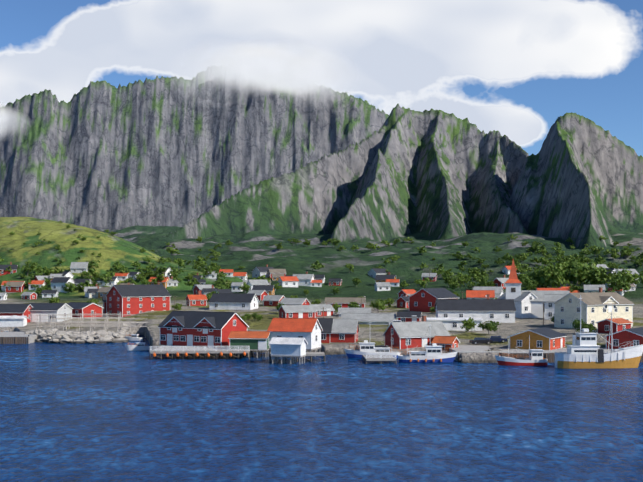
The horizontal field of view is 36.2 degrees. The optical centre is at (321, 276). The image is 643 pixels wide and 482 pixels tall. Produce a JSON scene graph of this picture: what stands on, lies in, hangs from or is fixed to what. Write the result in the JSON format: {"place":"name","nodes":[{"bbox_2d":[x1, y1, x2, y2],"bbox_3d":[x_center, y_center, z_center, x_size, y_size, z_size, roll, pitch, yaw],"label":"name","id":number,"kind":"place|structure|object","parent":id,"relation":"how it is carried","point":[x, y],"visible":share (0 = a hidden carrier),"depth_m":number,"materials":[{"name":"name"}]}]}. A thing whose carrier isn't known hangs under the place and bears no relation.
{"place":"outdoors","nodes":[
{"label":"outdoors","id":0,"kind":"place"},
{"bbox_2d":[102,282,129,313],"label":"warehouse wing","id":1,"kind":"structure","parent":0,"point":[104,302],"depth_m":306.44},
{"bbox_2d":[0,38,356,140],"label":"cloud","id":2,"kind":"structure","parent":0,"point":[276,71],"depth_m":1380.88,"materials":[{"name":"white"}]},
{"bbox_2d":[150,346,251,359],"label":"dock","id":3,"kind":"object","parent":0,"point":[185,350],"depth_m":183.59,"materials":[{"name":"grey wood"}]},
{"bbox_2d":[0,65,642,362],"bbox_3d":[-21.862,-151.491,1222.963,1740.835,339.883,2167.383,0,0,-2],"label":"ground","id":4,"kind":"structure","parent":0,"point":[155,165],"depth_m":859.90,"materials":[{"name":"grey stone"}]},
{"bbox_2d":[0,262,17,275],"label":"infill house","id":5,"kind":"structure","parent":4,"relation":"on","point":[3,269],"depth_m":430.47,"materials":[{"name":"red wood"}]},
{"bbox_2d":[0,316,27,326],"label":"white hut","id":6,"kind":"object","parent":4,"relation":"on","point":[13,321],"visible":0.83,"depth_m":264.15,"materials":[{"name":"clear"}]},
{"bbox_2d":[4,282,25,292],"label":"infill house","id":7,"kind":"structure","parent":4,"relation":"on","point":[15,287],"depth_m":408.97,"materials":[{"name":"red wood"}]},
{"bbox_2d":[0,304,32,322],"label":"house","id":8,"kind":"structure","parent":4,"relation":"on","point":[15,309],"depth_m":275.09,"materials":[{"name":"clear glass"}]},
{"bbox_2d":[0,332,36,343],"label":"quay","id":9,"kind":"structure","parent":4,"relation":"on","point":[14,338],"depth_m":226.19,"materials":[{"name":"grey concrete"}]},
{"bbox_2d":[21,265,36,274],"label":"tree","id":10,"kind":"object","parent":4,"relation":"on","point":[28,269],"visible":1,"depth_m":425.02,"materials":[{"name":"green plant"}]},
{"bbox_2d":[21,292,37,298],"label":"house","id":11,"kind":"structure","parent":4,"relation":"on","point":[29,295],"depth_m":385.63,"materials":[{"name":"red wood"}]},
{"bbox_2d":[28,280,45,289],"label":"house","id":12,"kind":"structure","parent":4,"relation":"on","point":[39,283],"depth_m":410.21,"materials":[{"name":"orange wood"}]},
{"bbox_2d":[41,290,58,297],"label":"house","id":13,"kind":"structure","parent":4,"relation":"on","point":[49,293],"depth_m":394.39,"materials":[{"name":"white wood"}]},
{"bbox_2d":[29,303,72,321],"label":"boathouse","id":14,"kind":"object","parent":4,"relation":"on","point":[44,312],"depth_m":279.06,"materials":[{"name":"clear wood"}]},
{"bbox_2d":[50,277,74,292],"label":"house","id":15,"kind":"structure","parent":4,"relation":"on","point":[58,283],"depth_m":409.13,"materials":[{"name":"grey wood"}]},
{"bbox_2d":[70,262,89,272],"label":"house","id":16,"kind":"structure","parent":4,"relation":"on","point":[78,267],"depth_m":427.50,"materials":[{"name":"grey wood"}]},
{"bbox_2d":[74,279,92,287],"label":"house","id":17,"kind":"structure","parent":4,"relation":"on","point":[77,281],"depth_m":413.99,"materials":[{"name":"grey wood"}]},
{"bbox_2d":[67,302,102,316],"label":"boathouse","id":18,"kind":"object","parent":4,"relation":"on","point":[85,308],"visible":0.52,"depth_m":293.55,"materials":[{"name":"red wood"}]},
{"bbox_2d":[36,312,147,337],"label":"fish racks","id":19,"kind":"object","parent":4,"relation":"on","point":[96,324],"visible":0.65,"depth_m":253.76,"materials":[{"name":"grey wood"}]},
{"bbox_2d":[87,286,98,297],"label":"infill house","id":20,"kind":"structure","parent":4,"relation":"on","point":[92,293],"depth_m":390.13,"materials":[{"name":"grey wood"}]},
{"bbox_2d":[97,287,110,297],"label":"infill house","id":21,"kind":"structure","parent":4,"relation":"on","point":[102,290],"depth_m":388.15,"materials":[{"name":"grey wood"}]},
{"bbox_2d":[95,273,112,284],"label":"tree","id":22,"kind":"object","parent":4,"relation":"on","point":[102,277],"visible":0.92,"depth_m":415.79,"materials":[{"name":"green plant"}]},
{"bbox_2d":[96,277,119,286],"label":"house","id":23,"kind":"structure","parent":4,"relation":"on","point":[115,280],"depth_m":416.23,"materials":[{"name":"white wood"}]},
{"bbox_2d":[114,273,128,280],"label":"infill house","id":24,"kind":"structure","parent":4,"relation":"on","point":[121,276],"depth_m":422.02,"materials":[{"name":"orange wood"}]},
{"bbox_2d":[105,284,170,316],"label":"warehouse","id":25,"kind":"structure","parent":4,"relation":"on","point":[129,299],"depth_m":301.44,"materials":[{"name":"red wood"}]},
{"bbox_2d":[148,276,169,287],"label":"infill house","id":26,"kind":"structure","parent":4,"relation":"on","point":[164,282],"depth_m":417.27,"materials":[{"name":"orange wood"}]},
{"bbox_2d":[167,276,178,286],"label":"infill house","id":27,"kind":"structure","parent":4,"relation":"on","point":[171,282],"depth_m":419.63,"materials":[{"name":"white wood"}]},
{"bbox_2d":[185,291,207,305],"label":"infill house","id":28,"kind":"structure","parent":4,"relation":"on","point":[196,300],"depth_m":325.15,"materials":[{"name":"orange wood"}]},
{"bbox_2d":[192,285,211,294],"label":"infill house","id":29,"kind":"structure","parent":4,"relation":"on","point":[196,288],"depth_m":376.27,"materials":[{"name":"grey wood"}]},
{"bbox_2d":[158,311,248,347],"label":"waterfront building","id":30,"kind":"structure","parent":4,"relation":"on","point":[197,328],"depth_m":196.94,"materials":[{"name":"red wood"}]},
{"bbox_2d":[197,265,215,276],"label":"tree","id":31,"kind":"object","parent":4,"relation":"on","point":[209,269],"visible":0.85,"depth_m":436.04,"materials":[{"name":"green plant"}]},
{"bbox_2d":[201,285,217,294],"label":"infill house","id":32,"kind":"structure","parent":4,"relation":"on","point":[205,291],"depth_m":365.25,"materials":[{"name":"grey wood"}]},
{"bbox_2d":[219,269,233,276],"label":"house","id":33,"kind":"structure","parent":4,"relation":"on","point":[229,272],"depth_m":448.38,"materials":[{"name":"orange wood"}]},
{"bbox_2d":[208,293,258,309],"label":"house","id":34,"kind":"structure","parent":4,"relation":"on","point":[228,301],"depth_m":307.46,"materials":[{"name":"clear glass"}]},
{"bbox_2d":[231,282,242,291],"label":"house","id":35,"kind":"structure","parent":4,"relation":"on","point":[235,286],"depth_m":394.19,"materials":[{"name":"white wood"}]},
{"bbox_2d":[233,272,247,279],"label":"infill house","id":36,"kind":"structure","parent":4,"relation":"on","point":[242,275],"depth_m":452.39,"materials":[{"name":"orange wood"}]},
{"bbox_2d":[24,323,461,361],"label":"shore rocks","id":37,"kind":"object","parent":4,"relation":"on","point":[53,335],"visible":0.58,"depth_m":230.67,"materials":[{"name":"grey stone"}]},
{"bbox_2d":[247,290,268,299],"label":"house","id":38,"kind":"structure","parent":4,"relation":"on","point":[261,294],"depth_m":349.12,"materials":[{"name":"red wood"}]},
{"bbox_2d":[247,280,268,290],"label":"infill house","id":39,"kind":"structure","parent":4,"relation":"on","point":[257,282],"depth_m":397.47,"materials":[{"name":"white wood"}]},
{"bbox_2d":[252,264,273,277],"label":"infill house","id":40,"kind":"structure","parent":4,"relation":"on","point":[258,272],"depth_m":460.98,"materials":[{"name":"grey wood"}]},
{"bbox_2d":[252,285,274,294],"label":"infill house","id":41,"kind":"structure","parent":4,"relation":"on","point":[269,289],"depth_m":360.44,"materials":[{"name":"grey wood"}]},
{"bbox_2d":[262,295,284,305],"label":"house","id":42,"kind":"structure","parent":4,"relation":"on","point":[270,300],"depth_m":321.80,"materials":[{"name":"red wood"}]},
{"bbox_2d":[269,269,285,278],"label":"infill house","id":43,"kind":"structure","parent":4,"relation":"on","point":[277,271],"depth_m":459.90,"materials":[{"name":"grey wood"}]},
{"bbox_2d":[269,337,307,363],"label":"boathouse","id":44,"kind":"object","parent":4,"relation":"on","point":[286,347],"visible":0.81,"depth_m":174.44,"materials":[{"name":"white wood"}]},
{"bbox_2d":[278,276,298,287],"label":"infill house","id":45,"kind":"structure","parent":4,"relation":"on","point":[287,281],"depth_m":416.58,"materials":[{"name":"white wood"}]},
{"bbox_2d":[278,298,310,304],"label":"house","id":46,"kind":"structure","parent":4,"relation":"on","point":[294,301],"depth_m":300.59,"materials":[{"name":"grey wood"}]},
{"bbox_2d":[267,318,322,357],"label":"boathouse","id":47,"kind":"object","parent":4,"relation":"on","point":[309,329],"depth_m":189.48,"materials":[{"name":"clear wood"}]},
{"bbox_2d":[269,352,324,361],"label":"dock","id":48,"kind":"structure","parent":4,"relation":"on","point":[311,354],"depth_m":178.22,"materials":[{"name":"grey wood"}]},
{"bbox_2d":[278,305,316,317],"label":"house","id":49,"kind":"structure","parent":4,"relation":"on","point":[296,311],"depth_m":268.44,"materials":[{"name":"red wood"}]},
{"bbox_2d":[293,271,314,285],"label":"infill house","id":50,"kind":"structure","parent":4,"relation":"on","point":[306,279],"depth_m":425.27,"materials":[{"name":"white wood"}]},
{"bbox_2d":[310,280,321,286],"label":"house","id":51,"kind":"structure","parent":4,"relation":"on","point":[315,283],"depth_m":424.16,"materials":[{"name":"white wood"}]},
{"bbox_2d":[310,260,324,269],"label":"tree","id":52,"kind":"object","parent":4,"relation":"on","point":[316,265],"visible":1,"depth_m":468.17,"materials":[{"name":"green plant"}]},
{"bbox_2d":[309,304,334,316],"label":"house","id":53,"kind":"structure","parent":4,"relation":"on","point":[329,309],"depth_m":279.25,"materials":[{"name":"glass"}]},
{"bbox_2d":[318,318,332,342],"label":"cabin","id":54,"kind":"object","parent":4,"relation":"on","point":[326,324],"visible":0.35,"depth_m":204.93,"materials":[{"name":"red wood"}]},
{"bbox_2d":[328,278,341,285],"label":"house","id":55,"kind":"structure","parent":4,"relation":"on","point":[335,281],"depth_m":429.58,"materials":[{"name":"red wood"}]},
{"bbox_2d":[330,319,359,342],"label":"cabin","id":56,"kind":"object","parent":4,"relation":"on","point":[345,330],"visible":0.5,"depth_m":204.36,"materials":[{"name":"red wood"}]},
{"bbox_2d":[325,297,365,307],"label":"house","id":57,"kind":"structure","parent":4,"relation":"on","point":[343,302],"depth_m":303.05,"materials":[{"name":"grey wood"}]},
{"bbox_2d":[338,308,370,316],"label":"grey shed","id":58,"kind":"structure","parent":4,"relation":"on","point":[354,310],"depth_m":277.57,"materials":[{"name":"clear wood"}]},
{"bbox_2d":[341,313,395,324],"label":"grey shed","id":59,"kind":"structure","parent":4,"relation":"on","point":[375,318],"depth_m":250.70,"materials":[{"name":"clear wood"}]},
{"bbox_2d":[369,299,386,312],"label":"tree","id":60,"kind":"object","parent":4,"relation":"on","point":[379,304],"visible":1,"depth_m":285.55,"materials":[{"name":"green plant"}]},
{"bbox_2d":[368,268,388,277],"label":"infill house","id":61,"kind":"structure","parent":4,"relation":"on","point":[373,272],"depth_m":460.91,"materials":[{"name":"grey wood"}]},
{"bbox_2d":[374,282,390,290],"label":"house","id":62,"kind":"structure","parent":4,"relation":"on","point":[382,286],"depth_m":393.40,"materials":[{"name":"white wood"}]},
{"bbox_2d":[375,272,396,281],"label":"infill house","id":63,"kind":"structure","parent":4,"relation":"on","point":[380,278],"depth_m":425.56,"materials":[{"name":"grey wood"}]},
{"bbox_2d":[386,279,399,286],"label":"house","id":64,"kind":"structure","parent":4,"relation":"on","point":[394,282],"depth_m":419.61,"materials":[{"name":"orange wood"}]},
{"bbox_2d":[395,296,408,307],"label":"infill house","id":65,"kind":"structure","parent":4,"relation":"on","point":[402,301],"depth_m":311.36,"materials":[{"name":"red wood"}]},
{"bbox_2d":[397,289,415,297],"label":"infill house","id":66,"kind":"structure","parent":4,"relation":"on","point":[406,292],"depth_m":348.30,"materials":[{"name":"orange wood"}]},
{"bbox_2d":[396,311,421,321],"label":"house","id":67,"kind":"structure","parent":4,"relation":"on","point":[409,316],"depth_m":249.60,"materials":[{"name":"black wood"}]},
{"bbox_2d":[383,315,450,348],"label":"house","id":68,"kind":"structure","parent":4,"relation":"on","point":[400,332],"depth_m":192.97,"materials":[{"name":"red wood"}]},
{"bbox_2d":[421,273,436,280],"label":"infill house","id":69,"kind":"structure","parent":4,"relation":"on","point":[433,276],"depth_m":428.33,"materials":[{"name":"white wood"}]},
{"bbox_2d":[408,288,459,311],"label":"house","id":70,"kind":"structure","parent":4,"relation":"on","point":[423,299],"depth_m":293.44,"materials":[{"name":"red wood"}]},
{"bbox_2d":[431,336,459,350],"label":"red shed","id":71,"kind":"structure","parent":4,"relation":"on","point":[445,342],"depth_m":190.26,"materials":[{"name":"clear wood"}]},
{"bbox_2d":[426,317,482,330],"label":"warehouse","id":72,"kind":"structure","parent":4,"relation":"on","point":[452,323],"depth_m":230.54,"materials":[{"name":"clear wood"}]},
{"bbox_2d":[454,271,470,286],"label":"tree","id":73,"kind":"object","parent":4,"relation":"on","point":[467,277],"visible":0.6,"depth_m":398.02,"materials":[{"name":"green plant"}]},
{"bbox_2d":[460,317,476,331],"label":"tree","id":74,"kind":"object","parent":4,"relation":"on","point":[469,324],"visible":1,"depth_m":224.29,"materials":[{"name":"green plant"}]},
{"bbox_2d":[435,294,515,322],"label":"building","id":75,"kind":"structure","parent":4,"relation":"on","point":[499,310],"depth_m":253.01,"materials":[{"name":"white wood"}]},
{"bbox_2d":[466,267,486,276],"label":"tree","id":76,"kind":"object","parent":4,"relation":"on","point":[472,271],"visible":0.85,"depth_m":435.63,"materials":[{"name":"green plant"}]},
{"bbox_2d":[449,345,504,361],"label":"quay","id":77,"kind":"structure","parent":4,"relation":"on","point":[459,349],"depth_m":185.86,"materials":[{"name":"grey concrete"}]},
{"bbox_2d":[466,290,494,298],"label":"red roof","id":78,"kind":"structure","parent":4,"relation":"on","point":[476,294],"depth_m":336.85,"materials":[{"name":"clear tile"}]},
{"bbox_2d":[469,337,492,343],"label":"dark car","id":79,"kind":"object","parent":4,"relation":"on","point":[476,340],"visible":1,"depth_m":198.88,"materials":[{"name":"black metal"}]},
{"bbox_2d":[473,286,503,298],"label":"house","id":80,"kind":"structure","parent":4,"relation":"on","point":[499,291],"depth_m":343.70,"materials":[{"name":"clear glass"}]},
{"bbox_2d":[477,320,500,333],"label":"tree","id":81,"kind":"object","parent":4,"relation":"on","point":[491,326],"visible":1,"depth_m":218.59,"materials":[{"name":"green plant"}]},
{"bbox_2d":[486,336,507,342],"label":"blue car","id":82,"kind":"object","parent":4,"relation":"on","point":[497,339],"visible":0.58,"depth_m":201.37,"materials":[{"name":"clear metal"}]},
{"bbox_2d":[493,275,508,288],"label":"infill house","id":83,"kind":"structure","parent":4,"relation":"on","point":[499,281],"depth_m":388.80,"materials":[{"name":"white wood"}]},
{"bbox_2d":[498,292,537,317],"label":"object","id":84,"kind":"structure","parent":4,"relation":"on","point":[522,301],"depth_m":268.24,"materials":[{"name":"white wood"}]},
{"bbox_2d":[521,276,538,289],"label":"tree","id":85,"kind":"object","parent":4,"relation":"on","point":[530,284],"visible":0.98,"depth_m":371.37,"materials":[{"name":"green plant"}]},
{"bbox_2d":[507,327,566,349],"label":"orange house","id":86,"kind":"structure","parent":4,"relation":"on","point":[544,338],"depth_m":186.41,"materials":[{"name":"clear wood"}]},
{"bbox_2d":[505,259,569,317],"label":"church","id":87,"kind":"structure","parent":4,"relation":"on","point":[513,283],"depth_m":270.83,"materials":[{"name":"white wood"}]},
{"bbox_2d":[529,264,550,287],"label":"tree","id":88,"kind":"object","parent":4,"relation":"on","point":[536,276],"visible":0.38,"depth_m":378.37,"materials":[{"name":"green plant"}]},
{"bbox_2d":[538,255,552,264],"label":"tree","id":89,"kind":"object","parent":4,"relation":"on","point":[543,260],"visible":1,"depth_m":479.92,"materials":[{"name":"green plant"}]},
{"bbox_2d":[538,260,569,287],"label":"tree","id":90,"kind":"object","parent":4,"relation":"on","point":[553,275],"visible":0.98,"depth_m":372.40,"materials":[{"name":"green plant"}]},
{"bbox_2d":[543,294,566,319],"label":"house","id":91,"kind":"structure","parent":4,"relation":"on","point":[550,299],"depth_m":260.75,"materials":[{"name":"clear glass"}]},
{"bbox_2d":[536,288,579,292],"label":"red roof","id":92,"kind":"structure","parent":4,"relation":"on","point":[558,289],"depth_m":356.99,"materials":[{"name":"clear tile"}]},
{"bbox_2d":[489,348,642,362],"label":"quay","id":93,"kind":"structure","parent":4,"relation":"on","point":[549,355],"depth_m":177.15,"materials":[{"name":"grey concrete"}]},
{"bbox_2d":[558,261,593,285],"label":"tree","id":94,"kind":"object","parent":4,"relation":"on","point":[574,269],"visible":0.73,"depth_m":376.25,"materials":[{"name":"green plant"}]},
{"bbox_2d":[572,318,584,332],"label":"tree","id":95,"kind":"object","parent":4,"relation":"on","point":[576,323],"visible":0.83,"depth_m":219.08,"materials":[{"name":"green plant"}]},
{"bbox_2d":[581,322,596,332],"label":"tree","id":96,"kind":"object","parent":4,"relation":"on","point":[590,326],"visible":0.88,"depth_m":215.10,"materials":[{"name":"green plant"}]},
{"bbox_2d":[578,260,602,284],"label":"tree","id":97,"kind":"object","parent":4,"relation":"on","point":[594,265],"visible":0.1,"depth_m":381.98,"materials":[{"name":"green plant"}]},
{"bbox_2d":[553,287,633,328],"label":"cream house","id":98,"kind":"structure","parent":4,"relation":"on","point":[566,311],"depth_m":234.08,"materials":[{"name":"beige wood"}]},
{"bbox_2d":[583,285,605,292],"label":"infill house","id":99,"kind":"structure","parent":4,"relation":"on","point":[590,288],"depth_m":352.62,"materials":[{"name":"white wood"}]},
{"bbox_2d":[587,267,619,285],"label":"tree","id":100,"kind":"object","parent":4,"relation":"on","point":[598,276],"visible":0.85,"depth_m":372.47,"materials":[{"name":"green plant"}]},
{"bbox_2d":[595,318,632,333],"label":"red shed","id":101,"kind":"structure","parent":4,"relation":"on","point":[619,324],"depth_m":219.42,"materials":[{"name":"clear wood"}]},
{"bbox_2d":[608,274,629,292],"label":"tree","id":102,"kind":"object","parent":4,"relation":"on","point":[619,283],"visible":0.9,"depth_m":358.05,"materials":[{"name":"green plant"}]},
{"bbox_2d":[604,327,642,348],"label":"house","id":103,"kind":"structure","parent":4,"relation":"on","point":[631,335],"depth_m":186.28,"materials":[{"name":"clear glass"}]},
{"bbox_2d":[608,268,639,290],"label":"tree","id":104,"kind":"object","parent":4,"relation":"on","point":[630,277],"visible":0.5,"depth_m":366.46,"materials":[{"name":"green plant"}]},
{"bbox_2d":[0,335,642,481],"bbox_3d":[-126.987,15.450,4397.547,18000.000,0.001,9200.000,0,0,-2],"label":"water","id":105,"kind":"structure","parent":0,"point":[103,412],"depth_m":106.45,"materials":[{"name":"blue liquid"}]},
{"bbox_2d":[124,334,143,340],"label":"boat","id":106,"kind":"object","parent":105,"relation":"on","point":[133,337],"visible":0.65,"depth_m":236.97,"materials":[{"name":"white plastic"}]},
{"bbox_2d":[126,342,151,350],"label":"boat","id":107,"kind":"object","parent":105,"relation":"on","point":[141,346],"visible":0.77,"depth_m":205.41,"materials":[{"name":"white plastic"}]},
{"bbox_2d":[228,331,269,357],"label":"boathouse","id":108,"kind":"object","parent":105,"relation":"in","point":[257,341],"visible":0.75,"depth_m":187.72,"materials":[{"name":"green wood"}]},
{"bbox_2d":[344,324,399,357],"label":"blue boat","id":109,"kind":"object","parent":105,"relation":"on","point":[366,347],"visible":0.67,"depth_m":186.59,"materials":[{"name":"clear wood"}]},
{"bbox_2d":[362,353,396,363],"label":"float dock","id":110,"kind":"object","parent":105,"relation":"in","point":[378,358],"visible":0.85,"depth_m":174.37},
{"bbox_2d":[398,327,456,362],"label":"blue boat","id":111,"kind":"object","parent":105,"relation":"on","point":[433,353],"visible":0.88,"depth_m":176.79,"materials":[{"name":"clear wood"}]},
{"bbox_2d":[495,335,546,365],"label":"red boat","id":112,"kind":"object","parent":105,"relation":"on","point":[536,358],"visible":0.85,"depth_m":171.00,"materials":[{"name":"clear wood"}]},
{"bbox_2d":[555,295,642,368],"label":"trawler","id":113,"kind":"object","parent":105,"relation":"on","point":[584,351],"visible":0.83,"depth_m":165.52,"materials":[{"name":"white metal"}]},
{"bbox_2d":[0,0,642,156],"label":"sky","id":114,"kind":"structure","parent":0,"point":[512,68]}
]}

